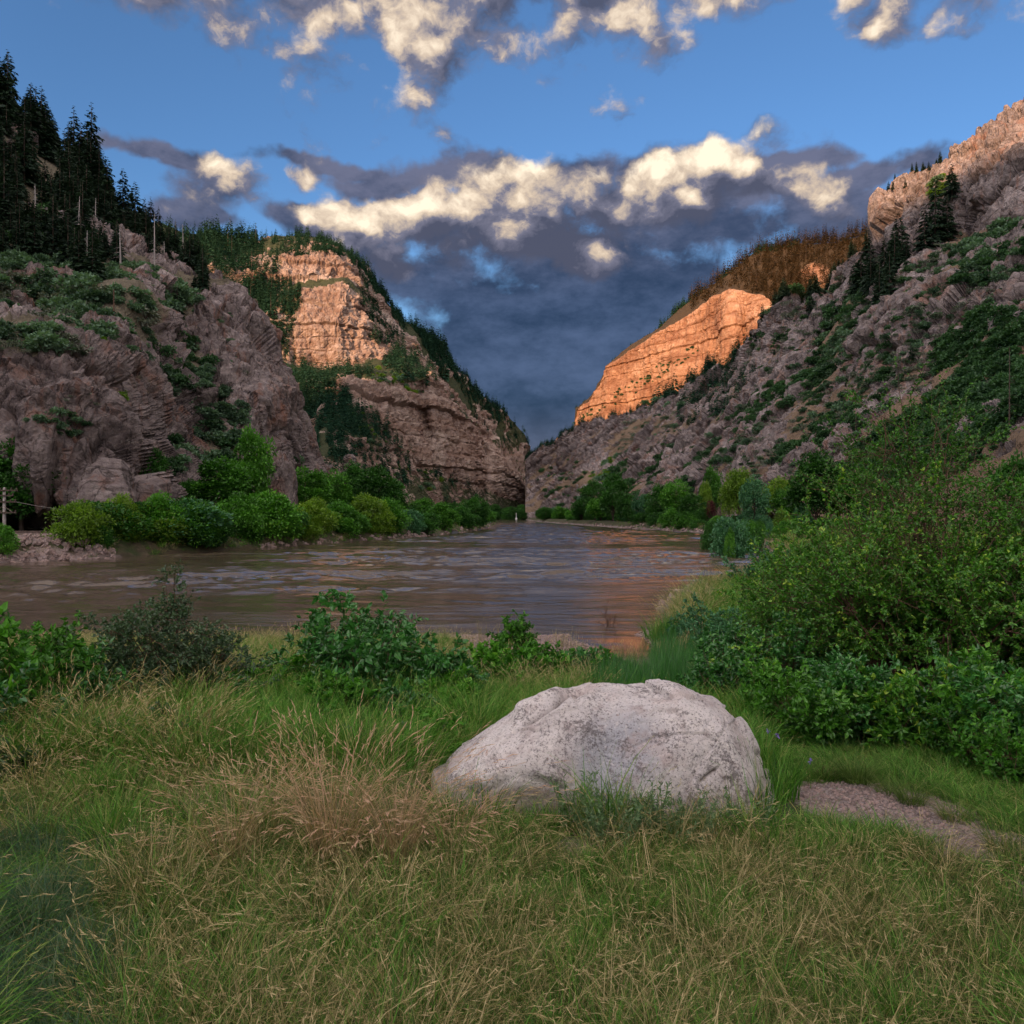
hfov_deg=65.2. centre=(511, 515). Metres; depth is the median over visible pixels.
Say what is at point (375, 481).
tree
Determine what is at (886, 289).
conifer
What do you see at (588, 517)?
riverside bush
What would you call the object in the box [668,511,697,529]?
riverside bush
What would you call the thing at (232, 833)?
fountain grass
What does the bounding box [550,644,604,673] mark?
leafy bush
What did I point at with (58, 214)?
conifer
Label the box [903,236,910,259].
conifer
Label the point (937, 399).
hillside bush
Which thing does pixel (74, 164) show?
conifer
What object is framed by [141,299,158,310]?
hillside bush
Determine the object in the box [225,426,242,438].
hillside bush
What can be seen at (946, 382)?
hillside bush
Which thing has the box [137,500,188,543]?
riverside bush
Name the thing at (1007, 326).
hillside bush
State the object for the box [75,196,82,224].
dead tree
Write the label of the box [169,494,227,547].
riverside bush
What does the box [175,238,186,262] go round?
conifer
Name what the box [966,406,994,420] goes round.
hillside bush
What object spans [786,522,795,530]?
riverside bush
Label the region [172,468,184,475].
hillside bush
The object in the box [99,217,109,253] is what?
conifer
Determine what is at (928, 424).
hillside bush
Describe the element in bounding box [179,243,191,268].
conifer
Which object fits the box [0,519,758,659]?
river
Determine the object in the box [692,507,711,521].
riverside bush
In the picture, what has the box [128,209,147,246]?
conifer
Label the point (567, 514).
tree
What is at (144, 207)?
conifer
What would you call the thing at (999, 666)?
undergrowth bush
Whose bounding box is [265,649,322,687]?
dogwood shrub
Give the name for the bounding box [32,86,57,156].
conifer
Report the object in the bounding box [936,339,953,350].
hillside bush
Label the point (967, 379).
hillside bush
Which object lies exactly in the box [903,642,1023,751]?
undergrowth bush
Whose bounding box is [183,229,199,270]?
conifer
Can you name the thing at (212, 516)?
riverside bush
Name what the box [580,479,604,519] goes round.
tree
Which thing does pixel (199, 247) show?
conifer
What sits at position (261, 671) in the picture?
undergrowth bush
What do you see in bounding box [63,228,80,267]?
conifer
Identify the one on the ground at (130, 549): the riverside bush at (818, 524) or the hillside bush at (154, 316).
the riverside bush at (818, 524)
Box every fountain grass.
[0,727,114,797]
[65,709,360,871]
[143,688,492,871]
[173,733,365,855]
[261,695,582,868]
[345,766,565,869]
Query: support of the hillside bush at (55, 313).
on the hill
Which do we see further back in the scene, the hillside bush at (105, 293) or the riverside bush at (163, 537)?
the hillside bush at (105, 293)
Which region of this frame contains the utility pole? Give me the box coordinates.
[0,487,17,524]
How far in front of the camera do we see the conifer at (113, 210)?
195.80 m
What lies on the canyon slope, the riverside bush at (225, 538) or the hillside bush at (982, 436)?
the hillside bush at (982, 436)
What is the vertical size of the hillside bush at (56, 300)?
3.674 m
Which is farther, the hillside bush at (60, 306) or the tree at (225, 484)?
the hillside bush at (60, 306)
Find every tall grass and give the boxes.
[712,736,824,817]
[754,730,825,803]
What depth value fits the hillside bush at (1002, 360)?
167.78 m
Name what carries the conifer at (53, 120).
on the hill
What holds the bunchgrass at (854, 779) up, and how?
on the ground at (130, 549)
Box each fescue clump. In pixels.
[0,780,43,807]
[0,798,68,851]
[3,813,103,868]
[22,781,113,821]
[43,806,155,855]
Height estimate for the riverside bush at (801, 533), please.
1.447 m
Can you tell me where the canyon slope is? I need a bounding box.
[525,99,1023,526]
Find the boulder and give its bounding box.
[431,679,773,821]
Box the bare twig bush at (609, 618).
[596,598,618,625]
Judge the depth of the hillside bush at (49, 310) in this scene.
113.06 m
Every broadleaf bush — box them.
[0,601,103,718]
[0,655,47,737]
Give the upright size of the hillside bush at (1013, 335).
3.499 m
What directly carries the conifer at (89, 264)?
on the hill
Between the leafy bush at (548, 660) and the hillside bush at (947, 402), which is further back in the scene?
the hillside bush at (947, 402)
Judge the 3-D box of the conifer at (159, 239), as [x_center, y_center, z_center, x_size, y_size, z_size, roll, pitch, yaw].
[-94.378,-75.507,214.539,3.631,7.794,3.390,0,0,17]
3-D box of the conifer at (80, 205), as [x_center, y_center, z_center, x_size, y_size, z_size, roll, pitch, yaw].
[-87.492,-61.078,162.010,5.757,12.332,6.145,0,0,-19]
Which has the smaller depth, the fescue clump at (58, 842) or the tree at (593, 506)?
the fescue clump at (58, 842)
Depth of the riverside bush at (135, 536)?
63.78 m
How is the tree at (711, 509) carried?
on the ground at (130, 549)
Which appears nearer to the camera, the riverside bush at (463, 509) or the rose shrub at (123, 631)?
the rose shrub at (123, 631)
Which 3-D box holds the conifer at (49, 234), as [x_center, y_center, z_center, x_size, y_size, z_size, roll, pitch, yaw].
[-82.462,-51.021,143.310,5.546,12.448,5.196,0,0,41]
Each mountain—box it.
[157,224,529,510]
[573,236,864,426]
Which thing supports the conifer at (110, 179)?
on the hill
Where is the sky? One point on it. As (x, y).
(538, 184)
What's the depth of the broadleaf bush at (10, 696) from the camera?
6.06 m
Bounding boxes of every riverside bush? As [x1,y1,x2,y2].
[0,523,19,556]
[40,499,116,548]
[63,500,154,544]
[85,525,117,549]
[97,492,147,541]
[101,512,153,542]
[129,500,175,539]
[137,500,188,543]
[137,504,184,544]
[140,490,188,544]
[163,495,233,546]
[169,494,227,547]
[178,510,231,548]
[179,502,224,548]
[210,518,238,547]
[214,488,268,543]
[230,489,305,542]
[239,523,265,542]
[260,508,290,538]
[281,527,304,537]
[286,520,326,539]
[288,508,311,538]
[295,496,341,533]
[315,502,369,537]
[327,499,362,534]
[333,522,353,536]
[349,491,397,531]
[353,513,372,533]
[364,517,387,533]
[369,496,413,533]
[381,523,397,533]
[389,523,400,533]
[402,509,426,534]
[407,503,420,523]
[415,505,431,514]
[419,513,442,533]
[424,501,462,530]
[452,506,470,527]
[456,512,482,529]
[459,494,491,528]
[481,510,497,526]
[492,512,500,519]
[501,508,509,519]
[508,506,516,519]
[517,504,524,509]
[583,509,593,519]
[628,511,646,524]
[646,512,662,525]
[658,507,679,528]
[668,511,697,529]
[687,519,705,529]
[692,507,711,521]
[700,519,715,549]
[706,515,720,527]
[708,514,756,557]
[723,527,736,557]
[744,519,764,551]
[749,527,764,551]
[754,515,772,531]
[755,519,765,541]
[766,521,773,539]
[770,523,790,537]
[773,508,789,525]
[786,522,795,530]
[793,503,813,523]
[795,524,807,537]
[814,518,835,527]
[847,519,868,531]
[858,480,909,523]
[983,449,1023,531]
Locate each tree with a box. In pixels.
[0,437,66,530]
[0,459,16,511]
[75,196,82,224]
[114,229,124,263]
[139,446,172,474]
[151,214,158,268]
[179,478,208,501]
[187,455,261,508]
[225,423,278,495]
[295,465,334,504]
[311,468,354,507]
[336,459,369,505]
[352,463,403,503]
[380,480,414,509]
[408,497,434,506]
[447,502,459,507]
[491,504,503,518]
[516,509,526,519]
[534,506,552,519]
[551,505,565,518]
[564,510,572,518]
[568,498,585,519]
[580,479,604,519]
[586,497,615,520]
[594,471,630,520]
[615,492,637,521]
[630,493,652,515]
[643,482,669,516]
[657,478,691,512]
[677,492,708,513]
[698,465,723,511]
[699,481,712,521]
[706,500,717,519]
[717,481,735,516]
[719,466,756,514]
[738,474,771,523]
[762,476,791,515]
[770,486,800,517]
[783,448,844,527]
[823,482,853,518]
[832,465,881,516]
[897,331,899,388]
[1007,347,1015,424]
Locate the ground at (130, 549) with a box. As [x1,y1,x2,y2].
[0,517,1023,1023]
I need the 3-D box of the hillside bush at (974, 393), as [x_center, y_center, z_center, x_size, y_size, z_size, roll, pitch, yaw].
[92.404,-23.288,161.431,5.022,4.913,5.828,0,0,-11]
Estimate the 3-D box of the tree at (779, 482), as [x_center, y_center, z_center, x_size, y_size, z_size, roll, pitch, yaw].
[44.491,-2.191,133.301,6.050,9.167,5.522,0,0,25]
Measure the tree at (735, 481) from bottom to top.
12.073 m
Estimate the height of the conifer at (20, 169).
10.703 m
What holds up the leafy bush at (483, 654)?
on the ground at (130, 549)
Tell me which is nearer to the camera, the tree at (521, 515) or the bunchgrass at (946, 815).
the bunchgrass at (946, 815)
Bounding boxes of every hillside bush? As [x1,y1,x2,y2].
[0,248,30,256]
[0,249,22,261]
[0,256,17,268]
[0,268,36,283]
[0,272,14,288]
[0,281,30,293]
[0,290,20,297]
[0,317,18,335]
[8,254,30,263]
[17,331,30,339]
[20,256,48,268]
[22,318,45,331]
[24,330,60,351]
[25,279,50,299]
[27,309,53,318]
[31,252,53,263]
[31,337,77,355]
[32,284,49,295]
[33,267,59,279]
[35,294,72,309]
[36,304,60,313]
[37,291,66,297]
[40,320,67,332]
[43,332,81,348]
[44,275,69,286]
[46,309,64,316]
[49,303,70,312]
[52,251,61,257]
[54,283,89,293]
[56,285,77,297]
[58,260,71,267]
[59,277,95,289]
[64,342,93,357]
[65,270,97,283]
[65,298,87,307]
[66,286,112,303]
[67,302,103,315]
[71,310,83,319]
[73,316,84,327]
[74,271,102,282]
[81,283,108,290]
[84,325,111,337]
[85,318,119,338]
[97,271,114,279]
[97,327,118,339]
[98,306,122,317]
[100,289,125,303]
[107,281,127,296]
[127,285,152,302]
[133,259,152,268]
[137,297,154,310]
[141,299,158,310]
[145,270,159,278]
[147,312,160,321]
[156,344,176,357]
[157,298,173,307]
[165,297,185,313]
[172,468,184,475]
[173,441,198,455]
[174,275,188,286]
[178,330,201,342]
[180,332,199,345]
[188,366,213,378]
[194,429,211,441]
[196,417,223,429]
[198,453,213,463]
[199,362,216,373]
[207,432,234,442]
[212,431,235,446]
[214,436,238,448]
[221,435,239,448]
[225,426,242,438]
[846,451,862,462]
[862,454,875,465]
[866,430,882,441]
[883,467,906,478]
[884,419,918,433]
[892,411,918,421]
[900,406,918,414]
[907,439,932,451]
[908,429,934,441]
[911,409,936,421]
[917,425,941,435]
[921,388,952,405]
[921,418,944,426]
[922,442,944,453]
[927,348,942,357]
[929,447,953,456]
[930,430,945,441]
[933,377,953,390]
[933,395,950,405]
[935,436,960,448]
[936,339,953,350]
[936,395,954,407]
[937,397,958,407]
[940,384,963,395]
[940,426,957,438]
[941,411,968,424]
[942,403,965,416]
[945,273,970,284]
[947,376,964,386]
[952,394,969,404]
[952,433,988,448]
[954,351,967,360]
[954,365,975,375]
[957,388,983,402]
[958,323,970,337]
[958,338,985,354]
[958,372,991,386]
[959,317,975,330]
[960,308,977,324]
[965,359,987,368]
[965,380,985,387]
[965,418,1005,430]
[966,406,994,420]
[969,427,985,440]
[970,354,986,362]
[970,416,1004,429]
[971,418,997,425]
[972,300,994,315]
[973,345,996,354]
[973,412,995,421]
[974,324,986,333]
[976,421,999,431]
[977,423,994,434]
[979,335,1002,346]
[979,404,994,412]
[981,384,995,393]
[983,334,1001,346]
[984,304,1011,320]
[984,316,1010,326]
[984,363,1002,377]
[985,354,998,363]
[988,371,1010,385]
[989,375,1010,392]
[989,386,1007,397]
[989,429,1010,445]
[990,353,1023,368]
[990,411,1005,419]
[995,395,1022,409]
[998,393,1017,399]
[999,323,1023,338]
[999,329,1020,342]
[999,404,1023,420]
[1001,320,1023,334]
[1001,374,1023,387]
[1002,311,1017,321]
[1005,384,1023,399]
[1011,354,1023,370]
[1012,360,1023,371]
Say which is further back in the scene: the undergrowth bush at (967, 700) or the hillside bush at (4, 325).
the hillside bush at (4, 325)
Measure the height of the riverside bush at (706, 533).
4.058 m
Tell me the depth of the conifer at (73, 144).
212.26 m
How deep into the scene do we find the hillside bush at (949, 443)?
131.15 m
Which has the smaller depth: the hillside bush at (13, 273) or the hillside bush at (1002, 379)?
the hillside bush at (13, 273)
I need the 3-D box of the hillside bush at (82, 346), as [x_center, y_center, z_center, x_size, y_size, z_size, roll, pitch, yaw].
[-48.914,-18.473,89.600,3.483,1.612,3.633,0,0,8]
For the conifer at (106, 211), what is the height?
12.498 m
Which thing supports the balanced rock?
on the hill
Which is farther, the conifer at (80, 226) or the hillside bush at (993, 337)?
the hillside bush at (993, 337)
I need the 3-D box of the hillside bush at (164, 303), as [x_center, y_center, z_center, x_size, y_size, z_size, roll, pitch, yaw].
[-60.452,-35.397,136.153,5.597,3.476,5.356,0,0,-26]
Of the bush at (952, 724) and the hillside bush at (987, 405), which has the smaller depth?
the bush at (952, 724)
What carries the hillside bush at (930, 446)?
on the canyon slope
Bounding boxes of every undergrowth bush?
[0,610,87,673]
[0,735,62,784]
[29,636,144,719]
[56,643,177,700]
[71,714,138,750]
[133,700,210,755]
[190,663,259,700]
[217,652,280,693]
[224,698,279,726]
[293,669,381,719]
[335,721,416,751]
[351,677,448,723]
[392,703,467,744]
[412,663,483,709]
[676,628,762,703]
[683,607,747,648]
[688,643,782,682]
[737,643,823,728]
[754,665,876,747]
[803,652,913,748]
[809,645,892,697]
[823,651,953,751]
[874,637,1021,751]
[886,655,984,722]
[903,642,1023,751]
[923,667,1023,757]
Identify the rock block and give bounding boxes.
[264,450,297,506]
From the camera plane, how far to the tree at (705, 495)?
174.53 m
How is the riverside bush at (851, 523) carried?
on the ground at (130, 549)
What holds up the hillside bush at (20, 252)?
on the hill
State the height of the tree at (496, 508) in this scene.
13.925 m
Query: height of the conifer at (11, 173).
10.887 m
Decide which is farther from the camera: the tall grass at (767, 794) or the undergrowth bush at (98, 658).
the undergrowth bush at (98, 658)
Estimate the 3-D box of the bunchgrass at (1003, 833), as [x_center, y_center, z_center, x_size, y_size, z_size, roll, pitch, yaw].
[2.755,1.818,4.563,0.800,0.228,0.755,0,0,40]
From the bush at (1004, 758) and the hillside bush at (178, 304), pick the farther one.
the hillside bush at (178, 304)
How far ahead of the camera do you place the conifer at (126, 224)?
180.65 m
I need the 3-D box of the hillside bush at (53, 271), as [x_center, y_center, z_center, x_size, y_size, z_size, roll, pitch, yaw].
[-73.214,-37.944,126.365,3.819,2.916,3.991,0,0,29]
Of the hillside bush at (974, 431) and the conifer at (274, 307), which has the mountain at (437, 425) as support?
the conifer at (274, 307)
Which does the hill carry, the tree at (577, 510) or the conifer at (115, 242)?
the conifer at (115, 242)
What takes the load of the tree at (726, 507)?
on the ground at (130, 549)
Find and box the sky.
[0,0,1023,450]
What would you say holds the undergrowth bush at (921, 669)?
on the ground at (130, 549)
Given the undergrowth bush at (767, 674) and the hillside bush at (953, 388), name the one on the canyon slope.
the hillside bush at (953, 388)
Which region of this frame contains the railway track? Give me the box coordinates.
[12,531,50,533]
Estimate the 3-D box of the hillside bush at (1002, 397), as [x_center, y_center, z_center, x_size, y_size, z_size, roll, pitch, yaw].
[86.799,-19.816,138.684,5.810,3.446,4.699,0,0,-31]
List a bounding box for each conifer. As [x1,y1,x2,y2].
[0,49,20,122]
[0,57,16,123]
[0,66,17,125]
[0,103,16,138]
[0,122,11,164]
[0,137,15,177]
[0,163,20,224]
[0,228,11,252]
[1,52,22,118]
[2,220,13,248]
[5,96,42,163]
[6,138,16,164]
[7,156,25,203]
[7,169,29,225]
[10,124,43,189]
[10,219,23,250]
[12,152,29,199]
[15,201,52,255]
[15,223,31,253]
[17,84,47,137]
[23,193,31,221]
[29,142,40,184]
[31,86,40,110]
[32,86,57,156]
[33,173,48,206]
[36,102,58,162]
[36,200,47,231]
[37,122,50,159]
[38,122,49,159]
[39,162,51,192]
[41,104,60,163]
[42,196,58,228]
[42,208,47,229]
[43,195,66,256]
[44,172,56,199]
[47,167,67,210]
[48,107,61,149]
[49,204,60,227]
[52,129,75,185]
[53,159,65,194]
[54,119,63,154]
[54,194,73,239]
[54,212,75,266]
[58,125,76,160]
[58,144,79,190]
[63,107,84,155]
[63,196,77,225]
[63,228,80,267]
[65,127,85,169]
[66,178,77,213]
[67,141,78,173]
[68,230,88,272]
[69,210,89,255]
[70,183,90,226]
[71,182,94,235]
[71,228,87,270]
[73,176,90,207]
[74,123,88,160]
[74,144,88,177]
[75,226,107,281]
[77,102,106,173]
[78,165,103,222]
[79,167,102,219]
[80,128,98,173]
[82,142,102,194]
[85,216,104,254]
[85,226,107,271]
[89,135,103,175]
[91,147,106,187]
[93,174,112,216]
[96,229,106,260]
[97,157,125,223]
[97,220,106,249]
[98,189,114,229]
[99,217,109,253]
[100,169,118,208]
[102,232,111,256]
[106,222,126,256]
[107,220,126,263]
[108,195,119,224]
[123,213,132,232]
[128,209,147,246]
[134,207,145,241]
[139,199,152,233]
[140,210,160,252]
[145,198,157,232]
[145,231,153,252]
[151,223,158,247]
[152,209,164,238]
[155,222,164,244]
[161,236,171,258]
[163,222,175,252]
[163,237,173,259]
[171,225,181,253]
[173,285,185,319]
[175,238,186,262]
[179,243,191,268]
[181,232,199,266]
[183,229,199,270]
[193,239,201,268]
[194,249,209,278]
[196,248,212,273]
[196,254,211,289]
[226,220,233,241]
[249,255,253,271]
[253,260,263,278]
[264,294,277,319]
[716,378,729,397]
[719,365,725,386]
[735,368,743,391]
[844,247,867,296]
[859,229,871,258]
[860,257,877,295]
[868,264,883,308]
[873,238,887,286]
[877,251,898,300]
[881,227,905,279]
[886,211,912,254]
[887,235,902,270]
[898,231,907,257]
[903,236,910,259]
[912,204,939,251]
[936,196,962,242]
[939,162,962,203]
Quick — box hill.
[0,121,332,528]
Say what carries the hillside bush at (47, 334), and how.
on the hill
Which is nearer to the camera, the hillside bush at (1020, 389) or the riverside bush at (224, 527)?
the riverside bush at (224, 527)
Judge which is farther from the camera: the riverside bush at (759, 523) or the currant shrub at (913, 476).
the riverside bush at (759, 523)
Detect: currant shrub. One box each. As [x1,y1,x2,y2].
[712,529,871,671]
[716,460,1023,702]
[784,356,1023,669]
[855,467,1023,681]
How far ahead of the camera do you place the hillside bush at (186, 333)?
135.41 m
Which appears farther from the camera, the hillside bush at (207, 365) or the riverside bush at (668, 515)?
the riverside bush at (668, 515)
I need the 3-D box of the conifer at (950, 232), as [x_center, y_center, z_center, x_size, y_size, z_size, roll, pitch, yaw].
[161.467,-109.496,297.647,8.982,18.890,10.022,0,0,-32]
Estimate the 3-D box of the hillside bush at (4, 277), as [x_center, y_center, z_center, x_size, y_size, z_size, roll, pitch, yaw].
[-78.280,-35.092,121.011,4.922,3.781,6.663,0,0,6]
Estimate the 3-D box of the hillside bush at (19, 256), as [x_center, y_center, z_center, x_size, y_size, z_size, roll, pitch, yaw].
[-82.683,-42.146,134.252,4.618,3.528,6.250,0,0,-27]
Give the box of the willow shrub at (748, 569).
[720,541,795,579]
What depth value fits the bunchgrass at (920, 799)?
5.47 m
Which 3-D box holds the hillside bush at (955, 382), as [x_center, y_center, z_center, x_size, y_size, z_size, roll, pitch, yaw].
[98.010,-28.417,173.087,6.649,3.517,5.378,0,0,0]
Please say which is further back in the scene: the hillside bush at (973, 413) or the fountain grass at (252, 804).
the hillside bush at (973, 413)
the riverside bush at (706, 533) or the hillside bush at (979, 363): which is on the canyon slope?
the hillside bush at (979, 363)
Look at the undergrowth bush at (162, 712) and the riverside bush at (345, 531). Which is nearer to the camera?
the undergrowth bush at (162, 712)
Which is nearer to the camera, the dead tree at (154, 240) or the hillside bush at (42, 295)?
the hillside bush at (42, 295)
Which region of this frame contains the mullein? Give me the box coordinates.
[48,697,83,736]
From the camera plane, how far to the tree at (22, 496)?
74.10 m
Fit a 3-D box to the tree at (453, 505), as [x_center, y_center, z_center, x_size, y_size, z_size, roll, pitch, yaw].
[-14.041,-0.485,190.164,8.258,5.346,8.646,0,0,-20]
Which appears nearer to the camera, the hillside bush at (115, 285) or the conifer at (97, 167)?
the hillside bush at (115, 285)
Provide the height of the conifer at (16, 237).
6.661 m
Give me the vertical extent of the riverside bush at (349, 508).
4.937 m
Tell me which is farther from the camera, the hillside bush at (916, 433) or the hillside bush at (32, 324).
the hillside bush at (916, 433)
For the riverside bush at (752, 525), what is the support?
on the ground at (130, 549)
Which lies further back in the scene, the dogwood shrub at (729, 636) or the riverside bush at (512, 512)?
the riverside bush at (512, 512)
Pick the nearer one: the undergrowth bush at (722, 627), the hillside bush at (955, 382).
the undergrowth bush at (722, 627)
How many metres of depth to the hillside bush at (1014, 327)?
173.86 m
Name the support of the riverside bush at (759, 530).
on the ground at (130, 549)
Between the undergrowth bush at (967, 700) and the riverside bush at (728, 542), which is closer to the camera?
the undergrowth bush at (967, 700)
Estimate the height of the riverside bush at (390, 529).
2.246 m
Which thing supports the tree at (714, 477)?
on the ground at (130, 549)
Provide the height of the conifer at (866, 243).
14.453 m
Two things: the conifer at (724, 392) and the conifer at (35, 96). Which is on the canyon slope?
the conifer at (724, 392)
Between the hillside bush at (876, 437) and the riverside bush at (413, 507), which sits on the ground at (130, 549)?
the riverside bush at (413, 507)
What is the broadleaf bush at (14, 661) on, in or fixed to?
on the ground at (130, 549)
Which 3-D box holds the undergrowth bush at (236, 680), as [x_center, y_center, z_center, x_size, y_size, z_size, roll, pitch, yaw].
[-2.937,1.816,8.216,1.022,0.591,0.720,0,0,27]
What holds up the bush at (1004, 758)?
on the ground at (130, 549)
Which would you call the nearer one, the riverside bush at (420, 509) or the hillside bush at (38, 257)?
the hillside bush at (38, 257)
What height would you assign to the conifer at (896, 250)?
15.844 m
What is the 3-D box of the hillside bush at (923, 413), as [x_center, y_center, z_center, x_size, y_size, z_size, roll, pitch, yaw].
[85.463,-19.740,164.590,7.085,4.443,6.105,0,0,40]
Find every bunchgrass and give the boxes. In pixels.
[781,749,859,780]
[793,735,920,785]
[856,765,931,795]
[857,766,968,806]
[909,781,1007,823]
[924,807,1023,856]
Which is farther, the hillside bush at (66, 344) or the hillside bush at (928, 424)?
the hillside bush at (928, 424)
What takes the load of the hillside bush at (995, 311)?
on the canyon slope
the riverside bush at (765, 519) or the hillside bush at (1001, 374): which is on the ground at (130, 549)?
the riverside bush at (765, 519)
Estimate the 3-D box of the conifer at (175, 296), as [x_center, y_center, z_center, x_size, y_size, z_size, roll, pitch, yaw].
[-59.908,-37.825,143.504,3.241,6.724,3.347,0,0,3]
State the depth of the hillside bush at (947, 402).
162.71 m
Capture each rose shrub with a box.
[55,583,289,696]
[139,559,213,691]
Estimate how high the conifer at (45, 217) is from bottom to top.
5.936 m
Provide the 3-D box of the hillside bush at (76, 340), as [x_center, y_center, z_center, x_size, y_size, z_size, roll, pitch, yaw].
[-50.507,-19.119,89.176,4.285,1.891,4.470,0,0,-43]
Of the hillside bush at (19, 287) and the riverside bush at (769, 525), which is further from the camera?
the hillside bush at (19, 287)
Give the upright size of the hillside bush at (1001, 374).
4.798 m
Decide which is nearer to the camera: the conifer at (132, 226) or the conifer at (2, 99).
the conifer at (132, 226)
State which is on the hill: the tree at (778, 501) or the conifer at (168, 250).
the conifer at (168, 250)
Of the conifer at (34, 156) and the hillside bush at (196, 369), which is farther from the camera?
the conifer at (34, 156)
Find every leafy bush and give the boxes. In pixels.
[467,639,527,685]
[484,609,540,658]
[485,629,550,673]
[512,640,576,676]
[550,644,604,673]
[590,648,631,670]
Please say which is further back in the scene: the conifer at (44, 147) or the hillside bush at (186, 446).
the conifer at (44, 147)
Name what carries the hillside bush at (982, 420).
on the canyon slope
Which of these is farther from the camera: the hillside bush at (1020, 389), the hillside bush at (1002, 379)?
the hillside bush at (1002, 379)
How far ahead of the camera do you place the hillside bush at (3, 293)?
119.60 m
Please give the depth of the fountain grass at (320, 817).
4.19 m
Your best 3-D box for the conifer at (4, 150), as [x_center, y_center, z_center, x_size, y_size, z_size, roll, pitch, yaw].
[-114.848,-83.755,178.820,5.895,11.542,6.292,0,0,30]
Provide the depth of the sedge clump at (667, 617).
19.88 m
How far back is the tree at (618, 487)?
227.18 m
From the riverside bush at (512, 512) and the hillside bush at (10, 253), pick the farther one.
the riverside bush at (512, 512)
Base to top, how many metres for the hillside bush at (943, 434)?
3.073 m
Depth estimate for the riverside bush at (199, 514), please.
69.16 m
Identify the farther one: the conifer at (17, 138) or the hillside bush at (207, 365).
the conifer at (17, 138)
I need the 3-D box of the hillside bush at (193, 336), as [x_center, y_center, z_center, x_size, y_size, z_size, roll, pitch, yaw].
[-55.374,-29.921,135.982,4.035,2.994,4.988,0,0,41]
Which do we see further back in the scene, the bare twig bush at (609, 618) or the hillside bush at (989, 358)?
the hillside bush at (989, 358)
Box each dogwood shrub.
[260,589,453,689]
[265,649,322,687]
[399,632,489,690]
[665,591,750,638]
[694,619,806,667]
[720,589,878,687]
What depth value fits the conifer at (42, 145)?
205.52 m
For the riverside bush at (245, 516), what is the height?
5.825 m
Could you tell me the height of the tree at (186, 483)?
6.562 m
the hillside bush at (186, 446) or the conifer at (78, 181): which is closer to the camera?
the hillside bush at (186, 446)
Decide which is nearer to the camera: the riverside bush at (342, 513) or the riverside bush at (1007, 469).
the riverside bush at (1007, 469)
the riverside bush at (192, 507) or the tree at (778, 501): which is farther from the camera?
the tree at (778, 501)
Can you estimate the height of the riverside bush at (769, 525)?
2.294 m
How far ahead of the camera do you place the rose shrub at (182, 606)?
8.21 m
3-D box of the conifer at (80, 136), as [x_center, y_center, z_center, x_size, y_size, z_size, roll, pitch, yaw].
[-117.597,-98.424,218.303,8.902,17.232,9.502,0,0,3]
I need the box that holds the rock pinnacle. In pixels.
[215,269,222,278]
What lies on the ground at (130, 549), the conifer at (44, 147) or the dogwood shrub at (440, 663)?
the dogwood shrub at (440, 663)
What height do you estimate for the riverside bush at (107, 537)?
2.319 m
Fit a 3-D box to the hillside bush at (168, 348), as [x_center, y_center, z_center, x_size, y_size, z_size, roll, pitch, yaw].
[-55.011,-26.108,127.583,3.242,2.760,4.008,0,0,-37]
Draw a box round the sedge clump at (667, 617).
[654,604,694,635]

